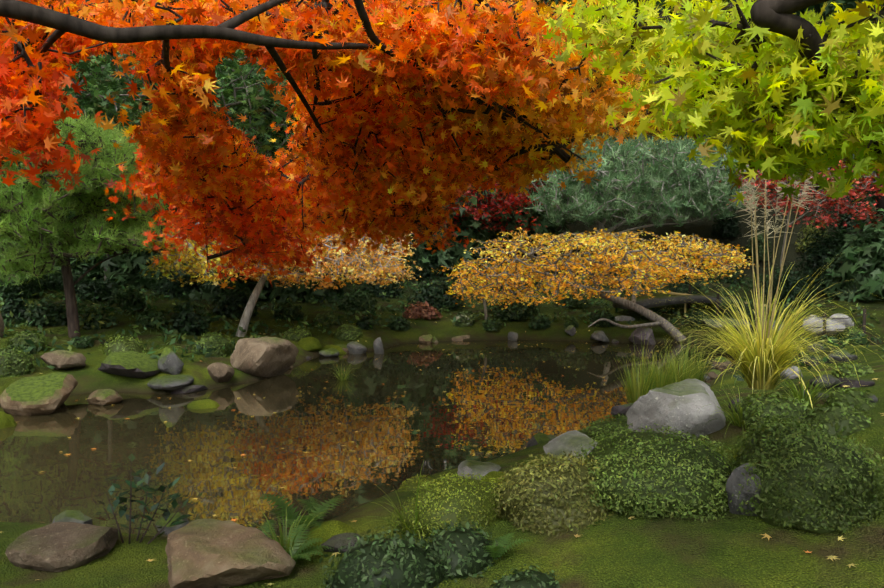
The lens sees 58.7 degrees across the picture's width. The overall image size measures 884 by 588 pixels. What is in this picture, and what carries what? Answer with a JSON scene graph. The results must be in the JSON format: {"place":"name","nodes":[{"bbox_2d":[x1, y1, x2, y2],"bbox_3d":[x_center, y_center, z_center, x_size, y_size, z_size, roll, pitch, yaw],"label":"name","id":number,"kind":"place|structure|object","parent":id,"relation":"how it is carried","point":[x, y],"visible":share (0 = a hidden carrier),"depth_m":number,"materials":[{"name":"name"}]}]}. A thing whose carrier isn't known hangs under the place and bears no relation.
{"place":"outdoors","nodes":[
{"label":"outdoors","id":0,"kind":"place"},
{"bbox_2d":[0,0,654,288],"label":"orange maple tree","id":1,"kind":"object","parent":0,"point":[501,75],"depth_m":4.12,"materials":[{"name":"plant"}]},
{"bbox_2d":[0,340,863,537],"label":"pond water","id":2,"kind":"structure","parent":0,"point":[486,396],"depth_m":7.98,"materials":[{"name":"liquid"}]},
{"bbox_2d":[87,389,122,405],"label":"rock","id":3,"kind":"object","parent":2,"relation":"in","point":[101,397],"visible":0.79,"depth_m":9.21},
{"bbox_2d":[147,374,193,390],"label":"rock","id":4,"kind":"object","parent":2,"relation":"on","point":[171,382],"visible":0.88,"depth_m":9.91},
{"bbox_2d":[207,362,233,382],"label":"rock","id":5,"kind":"object","parent":2,"relation":"on","point":[219,372],"visible":0.81,"depth_m":10.38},
{"bbox_2d":[230,336,298,376],"bbox_3d":[-2.575,0.919,11.279,0.723,0.604,0.944,2,4,27],"label":"rock","id":6,"kind":"object","parent":2,"relation":"on","point":[265,356],"visible":0.98,"depth_m":11.01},
{"bbox_2d":[0,83,883,587],"bbox_3d":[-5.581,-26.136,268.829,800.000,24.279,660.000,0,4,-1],"label":"ground","id":7,"kind":"structure","parent":0,"point":[618,549],"depth_m":4.53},
{"bbox_2d":[1,292,27,322],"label":"bush","id":8,"kind":"object","parent":7,"relation":"on","point":[15,305],"visible":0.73,"depth_m":12.47,"materials":[{"name":"green plant"}]},
{"bbox_2d":[0,344,36,376],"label":"shrub","id":9,"kind":"object","parent":7,"relation":"on","point":[14,362],"visible":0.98,"depth_m":9.94,"materials":[{"name":"green plant"}]},
{"bbox_2d":[0,273,43,298],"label":"bush","id":10,"kind":"object","parent":7,"relation":"on","point":[28,288],"visible":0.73,"depth_m":14.46,"materials":[{"name":"green plant"}]},
{"bbox_2d":[0,236,51,289],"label":"shrub","id":11,"kind":"object","parent":7,"relation":"on","point":[17,275],"depth_m":14.24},
{"bbox_2d":[7,331,48,350],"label":"shrub","id":12,"kind":"object","parent":7,"relation":"on","point":[19,338],"visible":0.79,"depth_m":10.94,"materials":[{"name":"green plant"}]},
{"bbox_2d":[0,372,77,415],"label":"rock","id":13,"kind":"object","parent":7,"relation":"on","point":[39,395],"visible":0.85,"depth_m":8.76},
{"bbox_2d":[21,297,79,326],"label":"bush","id":14,"kind":"object","parent":7,"relation":"on","point":[50,313],"visible":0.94,"depth_m":12.36,"materials":[{"name":"green plant"}]},
{"bbox_2d":[33,268,89,289],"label":"bush","id":15,"kind":"object","parent":7,"relation":"on","point":[54,281],"visible":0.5,"depth_m":15.44,"materials":[{"name":"green plant"}]},
{"bbox_2d":[5,522,118,571],"bbox_3d":[-1.988,1.337,4.112,0.477,0.169,0.614,0,4,-1],"label":"rock","id":16,"kind":"object","parent":7,"relation":"on","point":[58,546],"visible":0.83,"depth_m":3.98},
{"bbox_2d":[40,350,85,369],"bbox_3d":[-5.015,0.876,10.408,0.536,0.281,0.415,1,4,22],"label":"rock","id":17,"kind":"object","parent":7,"relation":"on","point":[61,359],"visible":0.92,"depth_m":10.28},
{"bbox_2d":[52,510,91,524],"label":"rock","id":18,"kind":"object","parent":7,"relation":"on","point":[77,516],"visible":0.31,"depth_m":5.15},
{"bbox_2d":[39,197,117,280],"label":"understorey bush","id":19,"kind":"object","parent":7,"relation":"on","point":[86,266],"visible":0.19,"depth_m":16.95,"materials":[{"name":"green plant"}]},
{"bbox_2d":[0,109,172,337],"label":"pine tree","id":20,"kind":"object","parent":7,"relation":"on","point":[135,228],"depth_m":10.86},
{"bbox_2d":[59,271,124,300],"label":"bush","id":21,"kind":"object","parent":7,"relation":"on","point":[99,287],"visible":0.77,"depth_m":14.79,"materials":[{"name":"green plant"}]},
{"bbox_2d":[78,306,118,330],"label":"bush","id":22,"kind":"object","parent":7,"relation":"on","point":[94,319],"visible":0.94,"depth_m":12.20,"materials":[{"name":"green plant"}]},
{"bbox_2d":[98,334,149,355],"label":"shrub","id":23,"kind":"object","parent":7,"relation":"on","point":[125,345],"visible":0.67,"depth_m":11.05,"materials":[{"name":"green plant"}]},
{"bbox_2d":[105,284,146,309],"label":"bush","id":24,"kind":"object","parent":7,"relation":"on","point":[126,299],"visible":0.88,"depth_m":14.17,"materials":[{"name":"green plant"}]},
{"bbox_2d":[98,351,159,378],"bbox_3d":[-4.144,0.961,10.356,0.907,0.367,0.780,0,4,-1],"label":"rock","id":25,"kind":"object","parent":7,"relation":"on","point":[132,364],"visible":0.85,"depth_m":10.19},
{"bbox_2d":[94,454,191,543],"bbox_3d":[-1.628,1.129,4.306,0.522,0.536,0.388,0,4,-1],"label":"sapling plant","id":26,"kind":"object","parent":7,"relation":"on","point":[138,481],"depth_m":4.33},
{"bbox_2d":[96,220,199,289],"bbox_3d":[-6.317,-0.874,17.466,2.680,1.914,2.341,0,4,-1],"label":"understorey bush","id":27,"kind":"object","parent":7,"relation":"on","point":[129,266],"visible":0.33,"depth_m":16.75,"materials":[{"name":"green plant"}]},
{"bbox_2d":[2,47,298,283],"bbox_3d":[-6.163,-2.501,15.646,6.358,4.827,9.491,-2,4,-34],"label":"understorey tree","id":28,"kind":"object","parent":7,"relation":"on","point":[255,97],"depth_m":13.52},
{"bbox_2d":[134,308,168,327],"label":"bush","id":29,"kind":"object","parent":7,"relation":"on","point":[150,316],"visible":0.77,"depth_m":12.51,"materials":[{"name":"green plant"}]},
{"bbox_2d":[158,347,183,374],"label":"rock","id":30,"kind":"object","parent":7,"relation":"on","point":[170,361],"visible":0.88,"depth_m":10.25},
{"bbox_2d":[155,512,188,534],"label":"rock","id":31,"kind":"object","parent":7,"relation":"on","point":[162,522],"visible":0.54,"depth_m":5.10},
{"bbox_2d":[151,270,203,298],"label":"bush","id":32,"kind":"object","parent":7,"relation":"on","point":[167,285],"visible":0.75,"depth_m":16.21,"materials":[{"name":"green plant"}]},
{"bbox_2d":[170,297,209,335],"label":"bush","id":33,"kind":"object","parent":7,"relation":"on","point":[185,317],"visible":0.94,"depth_m":12.60,"materials":[{"name":"green plant"}]},
{"bbox_2d":[191,331,234,357],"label":"shrub","id":34,"kind":"object","parent":7,"relation":"on","point":[218,341],"visible":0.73,"depth_m":11.37,"materials":[{"name":"green plant"}]},
{"bbox_2d":[173,225,283,301],"bbox_3d":[-4.542,-1.442,17.496,2.550,3.420,3.668,0,4,-1],"label":"understorey bush","id":35,"kind":"object","parent":7,"relation":"on","point":[207,289],"visible":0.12,"depth_m":16.18,"materials":[{"name":"green plant"}]},
{"bbox_2d":[165,518,295,587],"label":"rock","id":36,"kind":"object","parent":7,"relation":"on","point":[207,553],"visible":1,"depth_m":3.68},
{"bbox_2d":[211,277,258,318],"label":"bush","id":37,"kind":"object","parent":7,"relation":"on","point":[235,302],"visible":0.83,"depth_m":14.63,"materials":[{"name":"green plant"}]},
{"bbox_2d":[139,211,421,336],"bbox_3d":[-2.842,-0.530,14.031,5.026,2.546,4.922,0,4,-1],"label":"maple tree","id":38,"kind":"object","parent":7,"relation":"on","point":[342,267],"depth_m":13.12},
{"bbox_2d":[243,505,322,557],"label":"grass tuft","id":39,"kind":"object","parent":7,"relation":"on","point":[283,538],"visible":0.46,"depth_m":4.07,"materials":[{"name":"green plant"}]},
{"bbox_2d":[272,301,303,320],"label":"bush","id":40,"kind":"object","parent":7,"relation":"on","point":[286,310],"visible":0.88,"depth_m":15.05,"materials":[{"name":"green plant"}]},
{"bbox_2d":[282,325,311,341],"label":"shrub","id":41,"kind":"object","parent":7,"relation":"on","point":[298,333],"visible":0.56,"depth_m":13.65,"materials":[{"name":"green plant"}]},
{"bbox_2d":[257,494,344,530],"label":"fern plant","id":42,"kind":"object","parent":7,"relation":"on","point":[290,515],"visible":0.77,"depth_m":4.47,"materials":[{"name":"green plant"}]},
{"bbox_2d":[258,212,346,303],"bbox_3d":[-3.344,-1.136,17.737,2.746,3.220,2.633,0,4,-1],"label":"understorey bush","id":43,"kind":"object","parent":7,"relation":"on","point":[302,291],"visible":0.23,"depth_m":16.99,"materials":[{"name":"green plant"}]},
{"bbox_2d":[279,524,332,573],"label":"fern plant","id":44,"kind":"object","parent":7,"relation":"on","point":[299,548],"visible":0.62,"depth_m":3.95,"materials":[{"name":"green plant"}]},
{"bbox_2d":[298,337,321,350],"bbox_3d":[-2.281,0.864,13.476,0.449,0.256,0.413,0,4,-1],"label":"moss mound","id":45,"kind":"object","parent":7,"relation":"on","point":[309,343],"visible":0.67,"depth_m":13.35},
{"bbox_2d":[302,520,355,545],"bbox_3d":[-0.607,1.316,4.294,0.294,0.158,0.281,3,5,41],"label":"moss mound","id":46,"kind":"object","parent":7,"relation":"on","point":[326,530],"visible":0.29,"depth_m":4.24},
{"bbox_2d":[321,533,360,552],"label":"rock","id":47,"kind":"object","parent":7,"relation":"on","point":[337,541],"visible":0.52,"depth_m":4.04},
{"bbox_2d":[333,323,363,340],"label":"shrub","id":48,"kind":"object","parent":7,"relation":"on","point":[346,332],"visible":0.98,"depth_m":14.17,"materials":[{"name":"green plant"}]},
{"bbox_2d":[336,289,376,310],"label":"bush","id":49,"kind":"object","parent":7,"relation":"on","point":[357,300],"visible":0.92,"depth_m":16.56,"materials":[{"name":"green plant"}]},
{"bbox_2d":[361,273,404,297],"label":"bush","id":50,"kind":"object","parent":7,"relation":"on","point":[388,289],"visible":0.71,"depth_m":18.30,"materials":[{"name":"green plant"}]},
{"bbox_2d":[319,523,452,587],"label":"shrub","id":51,"kind":"object","parent":7,"relation":"on","point":[394,561],"visible":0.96,"depth_m":3.44,"materials":[{"name":"green plant"}]},
{"bbox_2d":[338,224,434,283],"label":"understorey bush","id":52,"kind":"object","parent":7,"relation":"on","point":[421,250],"visible":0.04,"depth_m":20.67,"materials":[{"name":"green plant"}]},
{"bbox_2d":[356,461,445,539],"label":"grass tuft","id":53,"kind":"object","parent":7,"relation":"on","point":[417,518],"visible":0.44,"depth_m":4.01,"materials":[{"name":"green plant"}]},
{"bbox_2d":[387,248,440,279],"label":"bush","id":54,"kind":"object","parent":7,"relation":"on","point":[418,273],"visible":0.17,"depth_m":20.79,"materials":[{"name":"green plant"}]},
{"bbox_2d":[397,474,437,491],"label":"shrub","id":55,"kind":"object","parent":7,"relation":"on","point":[411,484],"visible":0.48,"depth_m":5.11,"materials":[{"name":"green plant"}]},
{"bbox_2d":[403,301,442,319],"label":"bush","id":56,"kind":"object","parent":7,"relation":"on","point":[420,310],"visible":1,"depth_m":16.36,"materials":[{"name":"red plant"}]},
{"bbox_2d":[407,273,466,309],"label":"bush","id":57,"kind":"object","parent":7,"relation":"on","point":[442,299],"visible":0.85,"depth_m":17.08,"materials":[{"name":"green plant"}]},
{"bbox_2d":[0,269,883,384],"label":"ground cover plants","id":58,"kind":"object","parent":7,"relation":"on","point":[227,325],"visible":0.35,"depth_m":14.56,"materials":[{"name":"green plant"}]},
{"bbox_2d":[0,283,883,585],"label":"fallen leaves","id":59,"kind":"object","parent":7,"relation":"on","point":[630,517],"visible":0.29,"depth_m":3.75,"materials":[{"name":"yellow plant"}]},
{"bbox_2d":[386,470,504,538],"bbox_3d":[0.070,1.115,4.202,0.742,0.341,0.602,0,4,-1],"label":"shrub","id":60,"kind":"object","parent":7,"relation":"on","point":[458,499],"visible":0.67,"depth_m":4.06,"materials":[{"name":"green plant"}]},
{"bbox_2d":[413,196,491,276],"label":"understorey bush","id":61,"kind":"object","parent":7,"relation":"on","point":[451,257],"visible":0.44,"depth_m":21.82,"materials":[{"name":"green plant"}]},
{"bbox_2d":[423,518,500,582],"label":"shrub","id":62,"kind":"object","parent":7,"relation":"on","point":[462,547],"visible":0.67,"depth_m":3.61,"materials":[{"name":"green plant"}]},
{"bbox_2d":[52,0,883,154],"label":"forest tree crowns","id":63,"kind":"object","parent":7,"relation":"on","point":[844,5],"visible":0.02,"depth_m":22.46,"materials":[{"name":"green plant"}]},
{"bbox_2d":[67,0,883,221],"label":"forest tree trunks","id":64,"kind":"object","parent":7,"relation":"on","point":[880,203],"depth_m":23.37,"materials":[{"name":"brown plant"}]},
{"bbox_2d":[457,460,500,479],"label":"rock","id":65,"kind":"object","parent":7,"relation":"on","point":[474,466],"visible":0.56,"depth_m":5.04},
{"bbox_2d":[431,177,549,233],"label":"shrub","id":66,"kind":"object","parent":7,"relation":"on","point":[512,198],"depth_m":22.13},
{"bbox_2d":[481,533,530,559],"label":"fern plant","id":67,"kind":"object","parent":7,"relation":"on","point":[498,550],"visible":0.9,"depth_m":3.64,"materials":[{"name":"green plant"}]},
{"bbox_2d":[450,146,578,243],"bbox_3d":[1.579,-3.771,24.632,6.067,4.462,5.462,0,4,-1],"label":"understorey bush","id":68,"kind":"object","parent":7,"relation":"on","point":[537,228],"visible":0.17,"depth_m":23.17,"materials":[{"name":"red plant"}]},
{"bbox_2d":[494,290,539,319],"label":"bush","id":69,"kind":"object","parent":7,"relation":"on","point":[516,307],"visible":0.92,"depth_m":16.47,"materials":[{"name":"green plant"}]},
{"bbox_2d":[488,564,562,587],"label":"shrub","id":70,"kind":"object","parent":7,"relation":"on","point":[531,578],"visible":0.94,"depth_m":3.33,"materials":[{"name":"green plant"}]},
{"bbox_2d":[490,451,617,536],"bbox_3d":[0.641,1.014,4.149,0.701,0.381,0.708,2,4,32],"label":"shrub","id":71,"kind":"object","parent":7,"relation":"on","point":[545,495],"visible":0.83,"depth_m":3.94,"materials":[{"name":"green plant"}]},
{"bbox_2d":[543,430,596,462],"bbox_3d":[0.813,0.971,4.873,0.354,0.192,0.539,0,4,-1],"label":"rock","id":72,"kind":"object","parent":7,"relation":"on","point":[568,442],"visible":0.62,"depth_m":4.80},
{"bbox_2d":[554,289,589,307],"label":"bush","id":73,"kind":"object","parent":7,"relation":"on","point":[569,301],"visible":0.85,"depth_m":17.26,"materials":[{"name":"green plant"}]},
{"bbox_2d":[432,227,755,341],"bbox_3d":[3.281,-0.131,15.071,6.951,2.323,4.415,0,4,-1],"label":"golden maple tree","id":74,"kind":"object","parent":7,"relation":"on","point":[614,256],"depth_m":14.81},
{"bbox_2d":[577,414,629,443],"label":"shrub","id":75,"kind":"object","parent":7,"relation":"on","point":[597,424],"visible":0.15,"depth_m":5.06,"materials":[{"name":"green plant"}]},
{"bbox_2d":[589,310,618,326],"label":"bush","id":76,"kind":"object","parent":7,"relation":"on","point":[602,314],"visible":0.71,"depth_m":15.78,"materials":[{"name":"green plant"}]},
{"bbox_2d":[545,49,709,163],"bbox_3d":[3.749,-6.389,26.830,11.550,7.094,7.680,0,4,-1],"label":"maple tree","id":77,"kind":"object","parent":7,"relation":"on","point":[634,135],"depth_m":26.01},
{"bbox_2d":[611,335,659,402],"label":"reed grass","id":78,"kind":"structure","parent":7,"relation":"on","point":[641,389],"depth_m":8.60,"materials":[{"name":"green plant"}]},
{"bbox_2d":[629,327,655,344],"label":"rock","id":79,"kind":"object","parent":7,"relation":"on","point":[642,333],"visible":0.83,"depth_m":14.86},
{"bbox_2d":[525,130,762,263],"bbox_3d":[5.992,-2.699,21.478,7.629,3.836,5.233,0,4,-1],"label":"podocarpus tree","id":80,"kind":"object","parent":7,"relation":"on","point":[698,185],"depth_m":20.16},
{"bbox_2d":[630,342,682,388],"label":"reed grass","id":81,"kind":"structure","parent":7,"relation":"on","point":[666,381],"depth_m":8.96,"materials":[{"name":"green plant"}]},
{"bbox_2d":[577,421,738,522],"bbox_3d":[1.177,0.901,4.097,0.983,0.374,0.877,0,4,-1],"label":"shrub","id":82,"kind":"object","parent":7,"relation":"on","point":[652,473],"visible":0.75,"depth_m":3.89,"materials":[{"name":"green plant"}]},
{"bbox_2d":[626,379,725,440],"bbox_3d":[1.465,0.735,4.873,0.580,0.386,0.528,0,4,-1],"label":"rock","id":83,"kind":"object","parent":7,"relation":"on","point":[679,405],"visible":0.77,"depth_m":4.69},
{"bbox_2d":[613,293,740,309],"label":"stone bridge","id":84,"kind":"structure","parent":7,"relation":"on","point":[657,299],"depth_m":16.21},
{"bbox_2d":[667,275,704,294],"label":"bush","id":85,"kind":"object","parent":7,"relation":"on","point":[681,288],"visible":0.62,"depth_m":18.17,"materials":[{"name":"green plant"}]},
{"bbox_2d":[665,331,720,381],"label":"reed grass","id":86,"kind":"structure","parent":7,"relation":"on","point":[702,377],"depth_m":9.84,"materials":[{"name":"green plant"}]},
{"bbox_2d":[699,318,750,330],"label":"rock","id":87,"kind":"object","parent":7,"relation":"on","point":[712,322],"visible":0.46,"depth_m":15.04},
{"bbox_2d":[710,202,741,237],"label":"bush","id":88,"kind":"object","parent":7,"relation":"on","point":[727,225],"visible":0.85,"depth_m":23.51,"materials":[{"name":"green plant"}]},
{"bbox_2d":[707,260,744,283],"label":"bush","id":89,"kind":"object","parent":7,"relation":"on","point":[725,279],"visible":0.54,"depth_m":20.06,"materials":[{"name":"green plant"}]},
{"bbox_2d":[714,296,756,318],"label":"bush","id":90,"kind":"object","parent":7,"relation":"on","point":[727,305],"visible":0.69,"depth_m":15.96,"materials":[{"name":"green plant"}]},
{"bbox_2d":[726,463,760,515],"bbox_3d":[1.484,0.959,3.774,0.240,0.286,0.176,-2,4,-29],"label":"rock","id":91,"kind":"object","parent":7,"relation":"on","point":[736,478],"visible":0.52,"depth_m":3.72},
{"bbox_2d":[703,383,805,433],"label":"grass tuft","id":92,"kind":"object","parent":7,"relation":"on","point":[738,420],"visible":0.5,"depth_m":4.64,"materials":[{"name":"green plant"}]},
{"bbox_2d":[655,245,883,407],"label":"pampas grass","id":93,"kind":"object","parent":7,"relation":"on","point":[756,364],"depth_m":5.45,"materials":[{"name":"yellow plant"}]},
{"bbox_2d":[728,392,813,432],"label":"shrub","id":94,"kind":"object","parent":7,"relation":"on","point":[776,403],"visible":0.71,"depth_m":4.58,"materials":[{"name":"green plant"}]},
{"bbox_2d":[751,180,800,350],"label":"grass stems","id":95,"kind":"object","parent":7,"relation":"on","point":[769,300],"visible":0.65,"depth_m":5.49,"materials":[{"name":"beige plant"}]},
{"bbox_2d":[730,165,818,238],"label":"grass plumes","id":96,"kind":"object","parent":95,"relation":"attached to","point":[752,197],"visible":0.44,"depth_m":5.40,"materials":[{"name":"beige plant"}]},
{"bbox_2d":[756,261,811,306],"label":"bush","id":97,"kind":"object","parent":7,"relation":"on","point":[788,285],"visible":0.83,"depth_m":17.06,"materials":[{"name":"green plant"}]},
{"bbox_2d":[719,154,883,275],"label":"maple tree","id":98,"kind":"object","parent":7,"relation":"on","point":[842,205],"depth_m":17.53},
{"bbox_2d":[769,363,840,406],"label":"grass tuft","id":99,"kind":"object","parent":7,"relation":"on","point":[812,393],"visible":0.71,"depth_m":4.76,"materials":[{"name":"green plant"}]},
{"bbox_2d":[727,412,883,533],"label":"shrub","id":100,"kind":"object","parent":7,"relation":"on","point":[819,483],"visible":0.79,"depth_m":3.59,"materials":[{"name":"green plant"}]},
{"bbox_2d":[795,212,828,252],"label":"bush","id":101,"kind":"object","parent":7,"relation":"on","point":[810,229],"visible":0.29,"depth_m":22.45,"materials":[{"name":"green plant"}]},
{"bbox_2d":[791,215,849,294],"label":"bush","id":102,"kind":"object","parent":7,"relation":"on","point":[810,265],"visible":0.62,"depth_m":18.48,"materials":[{"name":"green plant"}]},
{"bbox_2d":[802,315,844,336],"bbox_3d":[7.342,0.622,15.075,0.808,0.454,0.656,-2,4,-25],"label":"rock","id":103,"kind":"object","parent":7,"relation":"on","point":[835,326],"visible":0.65,"depth_m":14.86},
{"bbox_2d":[809,374,840,388],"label":"rock","id":104,"kind":"object","parent":7,"relation":"on","point":[832,380],"visible":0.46,"depth_m":5.24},
{"bbox_2d":[800,402,873,438],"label":"shrub","id":105,"kind":"object","parent":7,"relation":"on","point":[841,420],"visible":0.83,"depth_m":4.36,"materials":[{"name":"green plant"}]},
{"bbox_2d":[812,212,881,299],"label":"understorey bush","id":106,"kind":"object","parent":7,"relation":"on","point":[838,285],"visible":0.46,"depth_m":18.24,"materials":[{"name":"green plant"}]},
{"bbox_2d":[822,387,879,411],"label":"shrub","id":107,"kind":"object","parent":7,"relation":"on","point":[860,400],"visible":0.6,"depth_m":4.67,"materials":[{"name":"green plant"}]},
{"bbox_2d":[819,208,883,302],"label":"understorey bush","id":108,"kind":"object","parent":7,"relation":"on","point":[873,281],"visible":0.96,"depth_m":17.69,"materials":[{"name":"green plant"}]},
{"bbox_2d":[835,171,869,231],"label":"bush","id":109,"kind":"object","parent":7,"relation":"on","point":[846,217],"visible":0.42,"depth_m":23.06,"materials":[{"name":"red plant"}]},
{"bbox_2d":[832,361,873,377],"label":"shrub","id":110,"kind":"object","parent":7,"relation":"on","point":[846,370],"visible":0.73,"depth_m":5.88,"materials":[{"name":"green plant"}]},
{"bbox_2d":[838,377,874,387],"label":"rock","id":111,"kind":"object","parent":7,"relation":"on","point":[853,382],"visible":0.65,"depth_m":5.18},
{"bbox_2d":[649,333,707,383],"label":"reed grass","id":112,"kind":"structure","parent":0,"point":[685,375],"depth_m":9.33,"materials":[{"name":"green plant"}]},
{"bbox_2d":[542,0,883,205],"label":"green maple","id":113,"kind":"object","parent":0,"point":[728,106],"depth_m":2.35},
{"bbox_2d":[745,230,773,261],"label":"bush","id":114,"kind":"object","parent":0,"point":[760,241],"visible":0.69,"depth_m":22.26,"materials":[{"name":"green plant"}]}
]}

